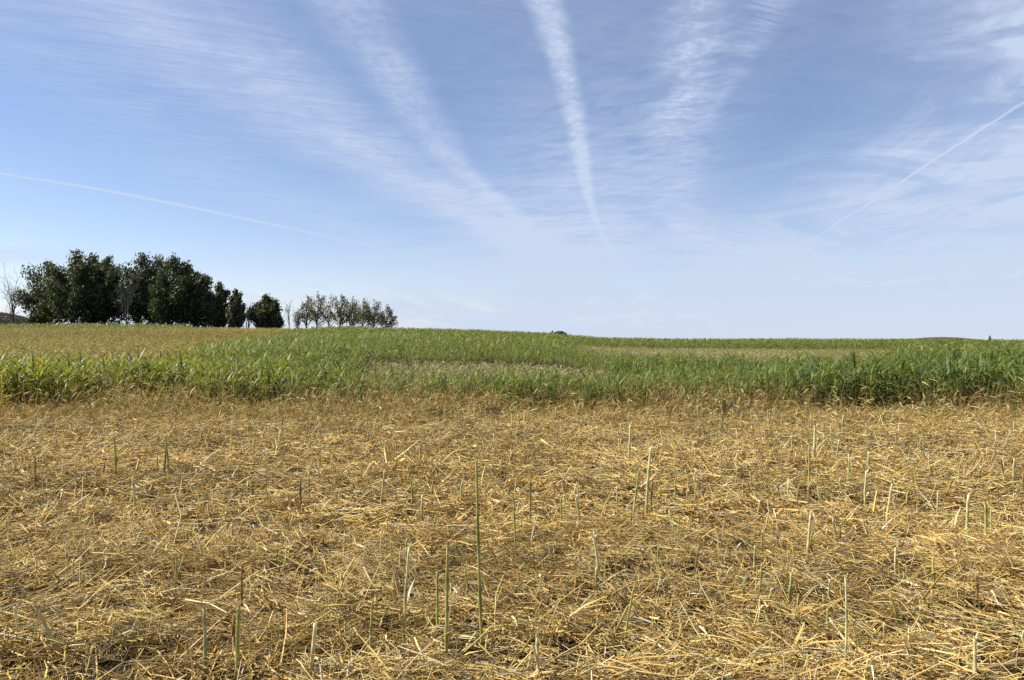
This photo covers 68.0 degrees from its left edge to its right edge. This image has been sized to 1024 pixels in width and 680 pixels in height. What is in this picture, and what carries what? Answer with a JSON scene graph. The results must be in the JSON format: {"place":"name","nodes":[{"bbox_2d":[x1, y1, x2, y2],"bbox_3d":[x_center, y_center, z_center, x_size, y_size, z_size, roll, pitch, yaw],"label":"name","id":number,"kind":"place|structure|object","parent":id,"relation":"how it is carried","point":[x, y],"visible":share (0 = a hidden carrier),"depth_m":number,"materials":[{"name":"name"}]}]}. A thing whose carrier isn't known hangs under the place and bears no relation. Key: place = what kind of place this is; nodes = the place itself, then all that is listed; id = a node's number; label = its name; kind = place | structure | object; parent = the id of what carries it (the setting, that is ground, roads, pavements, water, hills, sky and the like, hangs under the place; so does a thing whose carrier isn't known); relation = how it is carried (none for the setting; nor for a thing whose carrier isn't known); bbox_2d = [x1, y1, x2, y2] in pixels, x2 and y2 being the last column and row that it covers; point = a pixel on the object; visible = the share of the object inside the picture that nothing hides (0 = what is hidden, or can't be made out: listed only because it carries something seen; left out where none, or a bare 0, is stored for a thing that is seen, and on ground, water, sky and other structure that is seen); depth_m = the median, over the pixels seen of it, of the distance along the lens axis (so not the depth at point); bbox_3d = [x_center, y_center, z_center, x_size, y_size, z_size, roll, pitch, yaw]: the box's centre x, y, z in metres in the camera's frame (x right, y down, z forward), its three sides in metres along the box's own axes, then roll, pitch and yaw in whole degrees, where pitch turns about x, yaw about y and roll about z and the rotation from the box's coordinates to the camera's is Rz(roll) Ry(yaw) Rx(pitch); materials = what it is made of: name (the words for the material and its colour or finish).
{"place":"outdoors","nodes":[
{"label":"outdoors","id":0,"kind":"place"},
{"bbox_2d":[0,312,28,324],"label":"distant hill","id":1,"kind":"structure","parent":0,"point":[2,316],"depth_m":327.36,"materials":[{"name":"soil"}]},
{"bbox_2d":[0,326,314,362],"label":"dry crop field","id":2,"kind":"structure","parent":0,"point":[69,336],"depth_m":70.93,"materials":[{"name":"yellow plant"}]},
{"bbox_2d":[0,330,1023,679],"bbox_3d":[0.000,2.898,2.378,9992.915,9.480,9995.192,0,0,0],"label":"ground","id":3,"kind":"structure","parent":0,"point":[108,666],"depth_m":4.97,"materials":[{"name":"beige plant"}]},
{"bbox_2d":[12,605,20,635],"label":"cut stalk","id":4,"kind":"object","parent":3,"relation":"on","point":[16,616],"visible":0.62,"depth_m":3.83,"materials":[{"name":"beige plant"}]},
{"bbox_2d":[1,263,33,322],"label":"bare tree","id":5,"kind":"object","parent":3,"relation":"on","point":[12,311],"visible":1,"depth_m":123.50,"materials":[{"name":"grey plant"}]},
{"bbox_2d":[7,315,27,325],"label":"thicket shrub","id":6,"kind":"object","parent":3,"relation":"on","point":[22,321],"visible":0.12,"depth_m":135.84,"materials":[{"name":"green plant"}]},
{"bbox_2d":[20,358,50,401],"bbox_3d":[-10.443,1.020,16.633,0.856,1.254,0.582,0,0,6],"label":"forage plant","id":7,"kind":"object","parent":3,"relation":"on","point":[36,380],"visible":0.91,"depth_m":16.72,"materials":[{"name":"green plant"}]},
{"bbox_2d":[34,455,36,489],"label":"cut stalk","id":8,"kind":"object","parent":3,"relation":"on","point":[35,480],"visible":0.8,"depth_m":7.82,"materials":[{"name":"plant"}]},
{"bbox_2d":[24,309,52,326],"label":"bush","id":9,"kind":"object","parent":3,"relation":"on","point":[39,315],"visible":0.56,"depth_m":119.64,"materials":[{"name":"green plant"}]},
{"bbox_2d":[10,259,70,325],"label":"broadleaf tree","id":10,"kind":"object","parent":3,"relation":"on","point":[38,302],"visible":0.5,"depth_m":129.32,"materials":[{"name":"green plant"}]},
{"bbox_2d":[30,359,56,400],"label":"forage plant","id":11,"kind":"object","parent":3,"relation":"on","point":[45,377],"visible":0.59,"depth_m":17.14,"materials":[{"name":"green plant"}]},
{"bbox_2d":[30,601,57,654],"bbox_3d":[-2.224,1.403,3.640,0.149,0.325,0.029,0,0,-8],"label":"cut stalk","id":12,"kind":"object","parent":3,"relation":"on","point":[45,625],"visible":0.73,"depth_m":3.63,"materials":[{"name":"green plant"}]},
{"bbox_2d":[52,373,64,403],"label":"forage plant","id":13,"kind":"object","parent":3,"relation":"on","point":[56,381],"visible":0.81,"depth_m":16.82,"materials":[{"name":"green plant"}]},
{"bbox_2d":[56,361,80,403],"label":"forage plant","id":14,"kind":"object","parent":3,"relation":"on","point":[67,381],"visible":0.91,"depth_m":16.74,"materials":[{"name":"green plant"}]},
{"bbox_2d":[44,248,109,325],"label":"broadleaf tree","id":15,"kind":"object","parent":3,"relation":"on","point":[72,301],"visible":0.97,"depth_m":125.23,"materials":[{"name":"green plant"}]},
{"bbox_2d":[77,371,105,401],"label":"forage plant","id":16,"kind":"object","parent":3,"relation":"on","point":[91,386],"visible":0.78,"depth_m":17.10,"materials":[{"name":"green plant"}]},
{"bbox_2d":[79,252,108,325],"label":"broadleaf tree","id":17,"kind":"object","parent":3,"relation":"on","point":[94,256],"visible":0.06,"depth_m":130.56,"materials":[{"name":"green plant"}]},
{"bbox_2d":[85,255,129,328],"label":"broadleaf tree","id":18,"kind":"object","parent":3,"relation":"on","point":[110,275],"visible":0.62,"depth_m":128.14,"materials":[{"name":"green plant"}]},
{"bbox_2d":[112,434,116,472],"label":"cut stalk","id":19,"kind":"object","parent":3,"relation":"on","point":[115,455],"visible":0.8,"depth_m":8.65,"materials":[{"name":"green plant"}]},
{"bbox_2d":[108,279,141,324],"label":"bare tree","id":20,"kind":"object","parent":3,"relation":"on","point":[128,298],"visible":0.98,"depth_m":120.94,"materials":[{"name":"grey plant"}]},
{"bbox_2d":[131,474,137,506],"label":"cut stalk","id":21,"kind":"object","parent":3,"relation":"on","point":[134,496],"visible":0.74,"depth_m":6.86,"materials":[{"name":"beige plant"}]},
{"bbox_2d":[107,252,169,324],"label":"broadleaf tree","id":22,"kind":"object","parent":3,"relation":"on","point":[142,279],"visible":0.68,"depth_m":125.79,"materials":[{"name":"green plant"}]},
{"bbox_2d":[129,362,147,396],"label":"forage plant","id":23,"kind":"object","parent":3,"relation":"on","point":[136,373],"visible":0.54,"depth_m":17.56,"materials":[{"name":"green plant"}]},
{"bbox_2d":[137,254,173,325],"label":"broadleaf tree","id":24,"kind":"object","parent":3,"relation":"on","point":[158,263],"visible":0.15,"depth_m":129.44,"materials":[{"name":"green plant"}]},
{"bbox_2d":[165,432,169,484],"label":"cut stalk","id":25,"kind":"object","parent":3,"relation":"on","point":[167,455],"visible":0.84,"depth_m":8.26,"materials":[{"name":"green plant"}]},
{"bbox_2d":[143,252,198,326],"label":"broadleaf tree","id":26,"kind":"object","parent":3,"relation":"on","point":[162,288],"visible":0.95,"depth_m":123.85,"materials":[{"name":"green plant"}]},
{"bbox_2d":[173,556,177,610],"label":"cut stalk","id":27,"kind":"object","parent":3,"relation":"on","point":[175,586],"visible":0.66,"depth_m":4.46,"materials":[{"name":"green plant"}]},
{"bbox_2d":[174,367,195,398],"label":"forage plant","id":28,"kind":"object","parent":3,"relation":"on","point":[191,371],"visible":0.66,"depth_m":16.96,"materials":[{"name":"green plant"}]},
{"bbox_2d":[172,264,200,327],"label":"broadleaf tree","id":29,"kind":"object","parent":3,"relation":"on","point":[192,275],"visible":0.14,"depth_m":130.33,"materials":[{"name":"green plant"}]},
{"bbox_2d":[175,273,223,327],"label":"broadleaf tree","id":30,"kind":"object","parent":3,"relation":"on","point":[200,289],"visible":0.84,"depth_m":125.85,"materials":[{"name":"green plant"}]},
{"bbox_2d":[200,599,209,678],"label":"cut stalk","id":31,"kind":"object","parent":3,"relation":"on","point":[204,621],"visible":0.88,"depth_m":3.49,"materials":[{"name":"green plant"}]},
{"bbox_2d":[206,280,231,329],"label":"broadleaf tree","id":32,"kind":"object","parent":3,"relation":"on","point":[220,298],"visible":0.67,"depth_m":128.36,"materials":[{"name":"green plant"}]},
{"bbox_2d":[230,614,235,646],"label":"cut stalk","id":33,"kind":"object","parent":3,"relation":"on","point":[233,626],"visible":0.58,"depth_m":3.66,"materials":[{"name":"plant"}]},
{"bbox_2d":[225,288,247,329],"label":"broadleaf tree","id":34,"kind":"object","parent":3,"relation":"on","point":[235,312],"visible":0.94,"depth_m":122.57,"materials":[{"name":"green plant"}]},
{"bbox_2d":[233,602,242,679],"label":"cut stalk","id":35,"kind":"object","parent":3,"relation":"on","point":[237,645],"visible":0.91,"depth_m":3.44,"materials":[{"name":"green plant"}]},
{"bbox_2d":[236,566,242,620],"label":"cut stalk","id":36,"kind":"object","parent":3,"relation":"on","point":[241,589],"visible":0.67,"depth_m":4.25,"materials":[{"name":"green plant"}]},
{"bbox_2d":[246,293,284,328],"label":"broadleaf tree","id":37,"kind":"object","parent":3,"relation":"on","point":[264,312],"visible":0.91,"depth_m":124.05,"materials":[{"name":"green plant"}]},
{"bbox_2d":[284,300,292,327],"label":"bare tree","id":38,"kind":"object","parent":3,"relation":"on","point":[288,313],"visible":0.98,"depth_m":128.13,"materials":[{"name":"grey plant"}]},
{"bbox_2d":[290,306,305,327],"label":"aspen tree","id":39,"kind":"object","parent":3,"relation":"on","point":[297,322],"visible":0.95,"depth_m":125.78,"materials":[{"name":"green plant"}]},
{"bbox_2d":[299,476,302,511],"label":"cut stalk","id":40,"kind":"object","parent":3,"relation":"on","point":[300,492],"visible":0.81,"depth_m":6.81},
{"bbox_2d":[294,294,316,327],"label":"aspen tree","id":41,"kind":"object","parent":3,"relation":"on","point":[307,317],"visible":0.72,"depth_m":127.88,"materials":[{"name":"green plant"}]},
{"bbox_2d":[307,618,316,679],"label":"cut stalk","id":42,"kind":"object","parent":3,"relation":"on","point":[311,664],"visible":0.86,"depth_m":3.39,"materials":[{"name":"beige plant"}]},
{"bbox_2d":[307,292,330,328],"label":"aspen tree","id":43,"kind":"object","parent":3,"relation":"on","point":[319,313],"visible":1,"depth_m":124.95,"materials":[{"name":"green plant"}]},
{"bbox_2d":[319,294,337,328],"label":"aspen tree","id":44,"kind":"object","parent":3,"relation":"on","point":[329,317],"visible":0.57,"depth_m":129.99,"materials":[{"name":"green plant"}]},
{"bbox_2d":[329,294,350,326],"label":"aspen tree","id":45,"kind":"object","parent":3,"relation":"on","point":[340,314],"visible":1,"depth_m":125.84,"materials":[{"name":"green plant"}]},
{"bbox_2d":[343,296,360,325],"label":"aspen tree","id":46,"kind":"object","parent":3,"relation":"on","point":[351,308],"visible":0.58,"depth_m":127.72,"materials":[{"name":"green plant"}]},
{"bbox_2d":[352,298,375,326],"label":"aspen tree","id":47,"kind":"object","parent":3,"relation":"on","point":[362,312],"visible":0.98,"depth_m":124.92,"materials":[{"name":"green plant"}]},
{"bbox_2d":[368,597,373,660],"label":"cut stalk","id":48,"kind":"object","parent":3,"relation":"on","point":[370,628],"visible":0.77,"depth_m":3.65,"materials":[{"name":"green plant"}]},
{"bbox_2d":[365,299,380,327],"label":"aspen tree","id":49,"kind":"object","parent":3,"relation":"on","point":[377,320],"visible":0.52,"depth_m":127.73,"materials":[{"name":"green plant"}]},
{"bbox_2d":[380,469,384,504],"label":"cut stalk","id":50,"kind":"object","parent":3,"relation":"on","point":[382,491],"visible":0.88,"depth_m":6.99,"materials":[{"name":"plant"}]},
{"bbox_2d":[378,304,397,327],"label":"aspen tree","id":51,"kind":"object","parent":3,"relation":"on","point":[383,318],"visible":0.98,"depth_m":125.73,"materials":[{"name":"green plant"}]},
{"bbox_2d":[400,542,411,640],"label":"cut stalk","id":52,"kind":"object","parent":3,"relation":"on","point":[405,597],"visible":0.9,"depth_m":3.88,"materials":[{"name":"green plant"}]},
{"bbox_2d":[420,492,423,521],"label":"cut stalk","id":53,"kind":"object","parent":3,"relation":"on","point":[421,506],"visible":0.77,"depth_m":6.24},
{"bbox_2d":[418,407,458,418],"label":"weed clump","id":54,"kind":"object","parent":3,"relation":"on","point":[439,411],"visible":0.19,"depth_m":15.19,"materials":[{"name":"brown plant"}]},
{"bbox_2d":[435,567,444,638],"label":"cut stalk","id":55,"kind":"object","parent":3,"relation":"on","point":[437,609],"visible":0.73,"depth_m":3.92,"materials":[{"name":"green plant"}]},
{"bbox_2d":[444,541,454,660],"bbox_3d":[-0.297,1.262,3.604,0.029,0.647,0.113,0,0,11],"label":"cut stalk","id":56,"kind":"object","parent":3,"relation":"on","point":[447,617],"visible":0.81,"depth_m":3.56,"materials":[{"name":"green plant"}]},
{"bbox_2d":[475,459,489,649],"bbox_3d":[-0.149,1.086,3.829,0.078,1.007,0.024,0,0,-20],"label":"cut stalk","id":57,"kind":"object","parent":3,"relation":"on","point":[478,561],"visible":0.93,"depth_m":3.82,"materials":[{"name":"green plant"}]},
{"bbox_2d":[467,403,515,419],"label":"weed clump","id":58,"kind":"object","parent":3,"relation":"on","point":[492,409],"visible":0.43,"depth_m":15.57,"materials":[{"name":"brown plant"}]},
{"bbox_2d":[0,322,1023,416],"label":"crop field","id":59,"kind":"structure","parent":3,"relation":"on","point":[296,351],"depth_m":22.35,"materials":[{"name":"green plant"}]},
{"bbox_2d":[0,368,1023,427],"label":"dry weeds","id":60,"kind":"object","parent":3,"relation":"on","point":[381,403],"visible":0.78,"depth_m":15.90,"materials":[{"name":"beige plant"}]},
{"bbox_2d":[0,398,1023,670],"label":"standing stubble","id":61,"kind":"object","parent":3,"relation":"on","point":[280,434],"visible":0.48,"depth_m":9.56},
{"bbox_2d":[513,500,516,548],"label":"cut stalk","id":62,"kind":"object","parent":3,"relation":"on","point":[514,518],"visible":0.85,"depth_m":5.51,"materials":[{"name":"plant"}]},
{"bbox_2d":[529,477,530,519],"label":"cut stalk","id":63,"kind":"object","parent":3,"relation":"on","point":[530,496],"visible":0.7,"depth_m":6.21,"materials":[{"name":"plant"}]},
{"bbox_2d":[532,631,538,677],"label":"cut stalk","id":64,"kind":"object","parent":3,"relation":"on","point":[537,644],"visible":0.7,"depth_m":3.43,"materials":[{"name":"beige plant"}]},
{"bbox_2d":[574,493,579,533],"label":"cut stalk","id":65,"kind":"object","parent":3,"relation":"on","point":[577,506],"visible":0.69,"depth_m":6.04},
{"bbox_2d":[591,531,600,589],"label":"cut stalk","id":66,"kind":"object","parent":3,"relation":"on","point":[597,560],"visible":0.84,"depth_m":4.70,"materials":[{"name":"beige plant"}]},
{"bbox_2d":[618,583,635,652],"bbox_3d":[0.561,1.379,3.735,0.099,0.383,0.032,0,0,31],"label":"cut stalk","id":67,"kind":"object","parent":3,"relation":"on","point":[626,627],"visible":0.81,"depth_m":3.73,"materials":[{"name":"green plant"}]},
{"bbox_2d":[628,420,631,463],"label":"cut stalk","id":68,"kind":"object","parent":3,"relation":"on","point":[629,449],"visible":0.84,"depth_m":9.38,"materials":[{"name":"plant"}]},
{"bbox_2d":[632,468,639,510],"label":"cut stalk","id":69,"kind":"object","parent":3,"relation":"on","point":[636,489],"visible":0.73,"depth_m":7.00,"materials":[{"name":"plant"}]},
{"bbox_2d":[645,445,651,513],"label":"cut stalk","id":70,"kind":"object","parent":3,"relation":"on","point":[647,483],"visible":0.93,"depth_m":6.62,"materials":[{"name":"beige plant"}]},
{"bbox_2d":[650,480,652,512],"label":"cut stalk","id":71,"kind":"object","parent":3,"relation":"on","point":[651,491],"visible":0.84,"depth_m":6.69,"materials":[{"name":"plant"}]},
{"bbox_2d":[706,399,737,415],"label":"weed clump","id":72,"kind":"object","parent":3,"relation":"on","point":[724,404],"visible":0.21,"depth_m":15.95,"materials":[{"name":"green plant"}]},
{"bbox_2d":[753,545,756,572],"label":"cut stalk","id":73,"kind":"object","parent":3,"relation":"on","point":[754,558],"visible":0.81,"depth_m":5.07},
{"bbox_2d":[759,561,762,594],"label":"cut stalk","id":74,"kind":"object","parent":3,"relation":"on","point":[760,583],"visible":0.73,"depth_m":4.49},
{"bbox_2d":[774,364,793,396],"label":"forage plant","id":75,"kind":"object","parent":3,"relation":"on","point":[787,374],"visible":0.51,"depth_m":16.86,"materials":[{"name":"green plant"}]},
{"bbox_2d":[787,569,792,604],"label":"cut stalk","id":76,"kind":"object","parent":3,"relation":"on","point":[790,586],"visible":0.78,"depth_m":4.39,"materials":[{"name":"plant"}]},
{"bbox_2d":[806,509,815,552],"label":"cut stalk","id":77,"kind":"object","parent":3,"relation":"on","point":[808,546],"visible":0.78,"depth_m":5.36,"materials":[{"name":"beige plant"}]},
{"bbox_2d":[808,444,816,495],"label":"cut stalk","id":78,"kind":"object","parent":3,"relation":"on","point":[809,456],"visible":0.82,"depth_m":7.60,"materials":[{"name":"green plant"}]},
{"bbox_2d":[812,424,816,456],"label":"cut stalk","id":79,"kind":"object","parent":3,"relation":"on","point":[814,444],"visible":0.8,"depth_m":9.56,"materials":[{"name":"beige plant"}]},
{"bbox_2d":[808,369,828,403],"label":"forage plant","id":80,"kind":"object","parent":3,"relation":"on","point":[820,386],"visible":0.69,"depth_m":16.88,"materials":[{"name":"green plant"}]},
{"bbox_2d":[826,607,829,639],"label":"cut stalk","id":81,"kind":"object","parent":3,"relation":"on","point":[827,614],"visible":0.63,"depth_m":3.89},
{"bbox_2d":[815,365,841,399],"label":"forage plant","id":82,"kind":"object","parent":3,"relation":"on","point":[830,378],"visible":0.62,"depth_m":16.86,"materials":[{"name":"green plant"}]},
{"bbox_2d":[843,573,862,675],"bbox_3d":[1.526,1.306,3.384,0.107,0.531,0.020,0,0,34],"label":"cut stalk","id":83,"kind":"object","parent":3,"relation":"on","point":[846,620],"visible":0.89,"depth_m":3.40,"materials":[{"name":"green plant"}]},
{"bbox_2d":[861,468,868,507],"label":"cut stalk","id":84,"kind":"object","parent":3,"relation":"on","point":[865,491],"visible":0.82,"depth_m":7.19,"materials":[{"name":"beige plant"}]},
{"bbox_2d":[869,359,890,404],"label":"forage plant","id":85,"kind":"object","parent":3,"relation":"on","point":[877,377],"visible":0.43,"depth_m":17.12,"materials":[{"name":"green plant"}]},
{"bbox_2d":[870,361,896,398],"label":"forage plant","id":86,"kind":"object","parent":3,"relation":"on","point":[884,378],"visible":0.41,"depth_m":17.12,"materials":[{"name":"green plant"}]},
{"bbox_2d":[885,480,893,515],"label":"cut stalk","id":87,"kind":"object","parent":3,"relation":"on","point":[889,499],"visible":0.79,"depth_m":6.60,"materials":[{"name":"beige plant"}]},
{"bbox_2d":[887,593,898,630],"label":"cut stalk","id":88,"kind":"object","parent":3,"relation":"on","point":[895,612],"visible":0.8,"depth_m":4.04,"materials":[{"name":"plant"}]},
{"bbox_2d":[894,544,899,577],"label":"cut stalk","id":89,"kind":"object","parent":3,"relation":"on","point":[895,555],"visible":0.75,"depth_m":5.02,"materials":[{"name":"beige plant"}]},
{"bbox_2d":[932,556,934,588],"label":"cut stalk","id":90,"kind":"object","parent":3,"relation":"on","point":[933,575],"visible":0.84,"depth_m":4.86,"materials":[{"name":"plant"}]},
{"bbox_2d":[965,492,970,540],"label":"cut stalk","id":91,"kind":"object","parent":3,"relation":"on","point":[967,512],"visible":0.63,"depth_m":5.75,"materials":[{"name":"beige plant"}]},
{"bbox_2d":[967,631,979,678],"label":"cut stalk","id":92,"kind":"object","parent":3,"relation":"on","point":[974,652],"visible":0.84,"depth_m":3.40,"materials":[{"name":"beige plant"}]},
{"bbox_2d":[973,572,978,606],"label":"cut stalk","id":93,"kind":"object","parent":3,"relation":"on","point":[977,587],"visible":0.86,"depth_m":4.53,"materials":[{"name":"plant"}]},
{"bbox_2d":[936,662,1023,679],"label":"fallen stem","id":94,"kind":"object","parent":3,"relation":"on","point":[1011,664],"visible":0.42,"depth_m":3.58,"materials":[{"name":"plant"}]},
{"bbox_2d":[983,500,987,538],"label":"cut stalk","id":95,"kind":"object","parent":3,"relation":"on","point":[985,518],"visible":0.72,"depth_m":5.83,"materials":[{"name":"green plant"}]},
{"bbox_2d":[974,361,1009,399],"bbox_3d":[10.770,1.074,17.056,0.330,1.204,0.785,0,0,-6],"label":"forage plant","id":96,"kind":"object","parent":3,"relation":"on","point":[992,374],"visible":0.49,"depth_m":16.93,"materials":[{"name":"green plant"}]},
{"bbox_2d":[981,365,1016,400],"bbox_3d":[10.855,1.074,16.979,0.484,1.205,0.772,0,0,-17],"label":"forage plant","id":97,"kind":"object","parent":3,"relation":"on","point":[995,382],"visible":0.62,"depth_m":17.01,"materials":[{"name":"green plant"}]},
{"bbox_2d":[991,358,1011,385],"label":"forage plant","id":98,"kind":"object","parent":3,"relation":"on","point":[1000,369],"visible":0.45,"depth_m":17.79,"materials":[{"name":"green plant"}]},
{"bbox_2d":[1012,458,1015,484],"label":"cut stalk","id":99,"kind":"object","parent":3,"relation":"on","point":[1013,469],"visible":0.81,"depth_m":8.02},
{"bbox_2d":[1008,362,1023,401],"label":"forage plant","id":100,"kind":"object","parent":3,"relation":"on","point":[1016,376],"visible":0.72,"depth_m":16.95,"materials":[{"name":"green plant"}]},
{"bbox_2d":[0,0,1023,342],"label":"sky","id":101,"kind":"structure","parent":0,"point":[731,169],"materials":[{"name":"blue"}]},
{"bbox_2d":[361,344,894,392],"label":"dry grass","id":102,"kind":"structure","parent":0,"point":[686,351],"depth_m":33.07,"materials":[{"name":"beige plant"}]},
{"bbox_2d":[915,337,977,340],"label":"distant hill","id":103,"kind":"structure","parent":0,"point":[934,338],"depth_m":608.44,"materials":[{"name":"soil"}]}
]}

